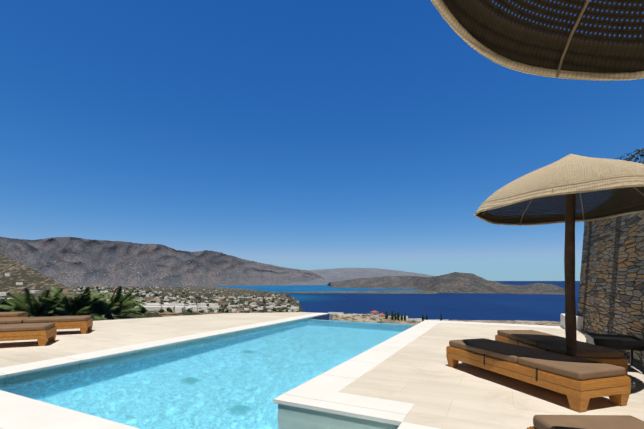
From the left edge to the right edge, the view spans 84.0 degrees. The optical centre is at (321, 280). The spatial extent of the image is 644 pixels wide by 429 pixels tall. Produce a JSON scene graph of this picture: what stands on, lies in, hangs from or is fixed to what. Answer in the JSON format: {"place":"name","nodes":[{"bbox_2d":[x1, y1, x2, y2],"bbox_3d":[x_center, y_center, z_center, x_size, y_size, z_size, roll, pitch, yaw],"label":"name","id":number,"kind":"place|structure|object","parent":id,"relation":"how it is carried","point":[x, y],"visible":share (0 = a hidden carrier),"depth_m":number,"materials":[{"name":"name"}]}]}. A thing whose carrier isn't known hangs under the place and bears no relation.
{"place":"outdoors","nodes":[
{"label":"outdoors","id":0,"kind":"place"},
{"bbox_2d":[0,301,32,316],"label":"palm","id":1,"kind":"object","parent":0,"point":[5,303],"visible":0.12,"depth_m":22.94,"materials":[{"name":"green plant"}]},
{"bbox_2d":[0,288,70,316],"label":"palm","id":2,"kind":"object","parent":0,"point":[19,301],"visible":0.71,"depth_m":20.99,"materials":[{"name":"green plant"}]},
{"bbox_2d":[0,253,99,320],"bbox_3d":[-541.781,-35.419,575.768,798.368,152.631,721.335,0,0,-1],"label":"hill","id":3,"kind":"structure","parent":0,"point":[35,279],"depth_m":508.65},
{"bbox_2d":[24,286,111,319],"bbox_3d":[-15.877,3.240,22.597,4.698,5.873,4.844,0,0,-23],"label":"palm","id":4,"kind":"object","parent":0,"point":[84,304],"visible":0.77,"depth_m":22.06,"materials":[{"name":"green plant"}]},
{"bbox_2d":[70,286,146,319],"bbox_3d":[-14.681,3.374,24.499,5.235,6.075,4.489,0,0,-1],"label":"palm","id":5,"kind":"object","parent":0,"point":[119,301],"visible":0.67,"depth_m":24.35,"materials":[{"name":"green plant"}]},
{"bbox_2d":[0,237,323,285],"bbox_3d":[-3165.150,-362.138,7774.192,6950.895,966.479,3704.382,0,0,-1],"label":"mountain","id":6,"kind":"structure","parent":0,"point":[114,259],"depth_m":7090.19,"materials":[{"name":"grey stone"}]},
{"bbox_2d":[41,286,302,320],"bbox_3d":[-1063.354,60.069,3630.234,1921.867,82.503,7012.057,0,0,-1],"label":"town","id":7,"kind":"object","parent":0,"point":[235,292],"depth_m":1646.65},
{"bbox_2d":[0,286,294,312],"bbox_3d":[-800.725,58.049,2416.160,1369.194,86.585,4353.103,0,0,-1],"label":"town trees","id":8,"kind":"object","parent":7,"relation":"on","point":[168,309],"visible":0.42,"depth_m":959.48,"materials":[{"name":"plant"}]},
{"bbox_2d":[0,261,298,312],"bbox_3d":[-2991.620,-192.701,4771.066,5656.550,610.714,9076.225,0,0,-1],"label":"town houses","id":9,"kind":"structure","parent":7,"relation":"on","point":[177,307],"depth_m":957.72,"materials":[{"name":"white plaster"}]},
{"bbox_2d":[283,293,339,302],"bbox_3d":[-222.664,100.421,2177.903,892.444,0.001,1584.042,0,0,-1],"label":"sea shallows","id":10,"kind":"structure","parent":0,"point":[300,297],"depth_m":2166.06,"materials":[{"name":"blue liquid"}]},
{"bbox_2d":[216,285,415,291],"bbox_3d":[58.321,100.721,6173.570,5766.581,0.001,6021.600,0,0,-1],"label":"lagoon water","id":11,"kind":"structure","parent":0,"point":[297,288],"depth_m":4749.68,"materials":[{"name":"blue liquid"}]},
{"bbox_2d":[0,312,643,428],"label":"terrace pavers","id":12,"kind":"object","parent":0,"point":[428,382],"visible":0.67,"depth_m":5.07,"materials":[{"name":"stone"}]},
{"bbox_2d":[0,312,27,317],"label":"lounger","id":13,"kind":"object","parent":12,"relation":"on","point":[11,314],"visible":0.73,"depth_m":10.09,"materials":[{"name":"brown wood"}]},
{"bbox_2d":[0,323,56,345],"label":"lounger","id":14,"kind":"object","parent":12,"relation":"on","point":[42,333],"visible":1,"depth_m":7.21,"materials":[{"name":"brown wood"}]},
{"bbox_2d":[0,315,92,333],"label":"lounger","id":15,"kind":"object","parent":12,"relation":"on","point":[84,323],"visible":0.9,"depth_m":8.79,"materials":[{"name":"brown wood"}]},
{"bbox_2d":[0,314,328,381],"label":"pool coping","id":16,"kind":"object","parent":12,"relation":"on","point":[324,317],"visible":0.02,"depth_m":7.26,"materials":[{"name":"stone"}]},
{"bbox_2d":[0,322,398,428],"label":"pool shell","id":17,"kind":"object","parent":12,"relation":"in","point":[342,417],"visible":0.02,"depth_m":3.74},
{"bbox_2d":[0,319,414,428],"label":"swimming pool","id":18,"kind":"structure","parent":17,"relation":"on","point":[240,381],"depth_m":5.16,"materials":[{"name":"blue liquid"}]},
{"bbox_2d":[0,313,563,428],"bbox_3d":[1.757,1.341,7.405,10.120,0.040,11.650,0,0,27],"label":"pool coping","id":19,"kind":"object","parent":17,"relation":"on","point":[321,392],"visible":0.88,"depth_m":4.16,"materials":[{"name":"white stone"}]},
{"bbox_2d":[428,0,643,80],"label":"umbrella","id":20,"kind":"object","parent":12,"relation":"on","point":[490,33],"visible":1,"depth_m":1.55,"materials":[{"name":"wicker"}]},
{"bbox_2d":[446,338,630,411],"bbox_3d":[2.597,1.118,4.671,0.726,0.405,2.100,0,0,-18],"label":"lounger","id":21,"kind":"object","parent":12,"relation":"on","point":[579,382],"visible":1,"depth_m":4.02,"materials":[{"name":"brown wood"}]},
{"bbox_2d":[474,154,643,356],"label":"umbrella","id":22,"kind":"object","parent":12,"relation":"on","point":[563,181],"visible":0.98,"depth_m":4.46,"materials":[{"name":"wicker"}]},
{"bbox_2d":[495,330,627,375],"bbox_3d":[3.611,1.118,5.687,0.726,0.405,2.100,0,0,1],"label":"lounger","id":23,"kind":"object","parent":12,"relation":"on","point":[534,339],"visible":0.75,"depth_m":5.21,"materials":[{"name":"brown fabric"}]},
{"bbox_2d":[560,314,583,329],"bbox_3d":[7.029,1.141,10.082,0.420,0.360,0.850,0,0,27],"label":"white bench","id":24,"kind":"object","parent":12,"relation":"on","point":[579,322],"visible":0.58,"depth_m":9.68,"materials":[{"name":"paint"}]},
{"bbox_2d":[527,415,643,428],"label":"lounger","id":25,"kind":"object","parent":12,"relation":"on","point":[585,422],"visible":1,"depth_m":2.33,"materials":[{"name":"beige fabric"}]},
{"bbox_2d":[577,188,643,365],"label":"stone wall","id":26,"kind":"structure","parent":12,"relation":"on","point":[611,294],"depth_m":7.25,"materials":[{"name":"grey stone"}]},
{"bbox_2d":[585,333,643,373],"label":"table","id":27,"kind":"object","parent":12,"relation":"on","point":[631,343],"visible":0.83,"depth_m":5.26,"materials":[{"name":"black metal"}]},
{"bbox_2d":[0,0,643,280],"label":"sky","id":28,"kind":"structure","parent":0,"point":[308,135],"materials":[{"name":"blue"}]},
{"bbox_2d":[281,268,432,284],"bbox_3d":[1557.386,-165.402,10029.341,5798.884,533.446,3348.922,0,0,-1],"label":"hill ridge","id":29,"kind":"structure","parent":0,"point":[333,275],"depth_m":10546.11,"materials":[{"name":"grey stone"}]},
{"bbox_2d":[284,290,437,293],"bbox_3d":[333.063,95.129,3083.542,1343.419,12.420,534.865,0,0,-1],"label":"causeway strip","id":30,"kind":"object","parent":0,"point":[410,292],"visible":0.96,"depth_m":3064.97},
{"bbox_2d":[282,281,579,321],"bbox_3d":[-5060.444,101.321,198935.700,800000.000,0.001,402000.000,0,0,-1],"label":"sea","id":31,"kind":"structure","parent":0,"point":[501,307],"depth_m":1536.88,"materials":[{"name":"blue liquid"}]},
{"bbox_2d":[327,272,564,294],"bbox_3d":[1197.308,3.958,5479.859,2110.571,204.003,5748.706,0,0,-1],"label":"peninsula","id":32,"kind":"object","parent":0,"point":[456,282],"visible":0.94,"depth_m":3653.57},
{"bbox_2d":[333,313,560,325],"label":"knoll","id":33,"kind":"structure","parent":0,"point":[366,318],"depth_m":423.98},
{"bbox_2d":[370,310,378,316],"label":"house","id":34,"kind":"structure","parent":33,"relation":"on","point":[373,315],"depth_m":417.04,"materials":[{"name":"white"}]},
{"bbox_2d":[328,312,448,320],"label":"buildings","id":35,"kind":"structure","parent":33,"relation":"on","point":[341,314],"depth_m":421.50,"materials":[{"name":"white"}]},
{"bbox_2d":[385,310,441,320],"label":"trees","id":36,"kind":"object","parent":33,"relation":"on","point":[395,316],"visible":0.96,"depth_m":414.99,"materials":[{"name":"green plant"}]},
{"bbox_2d":[613,148,643,200],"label":"olive branch","id":37,"kind":"object","parent":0,"point":[639,152],"visible":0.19,"depth_m":5.72,"materials":[{"name":"green plant"}]}
]}

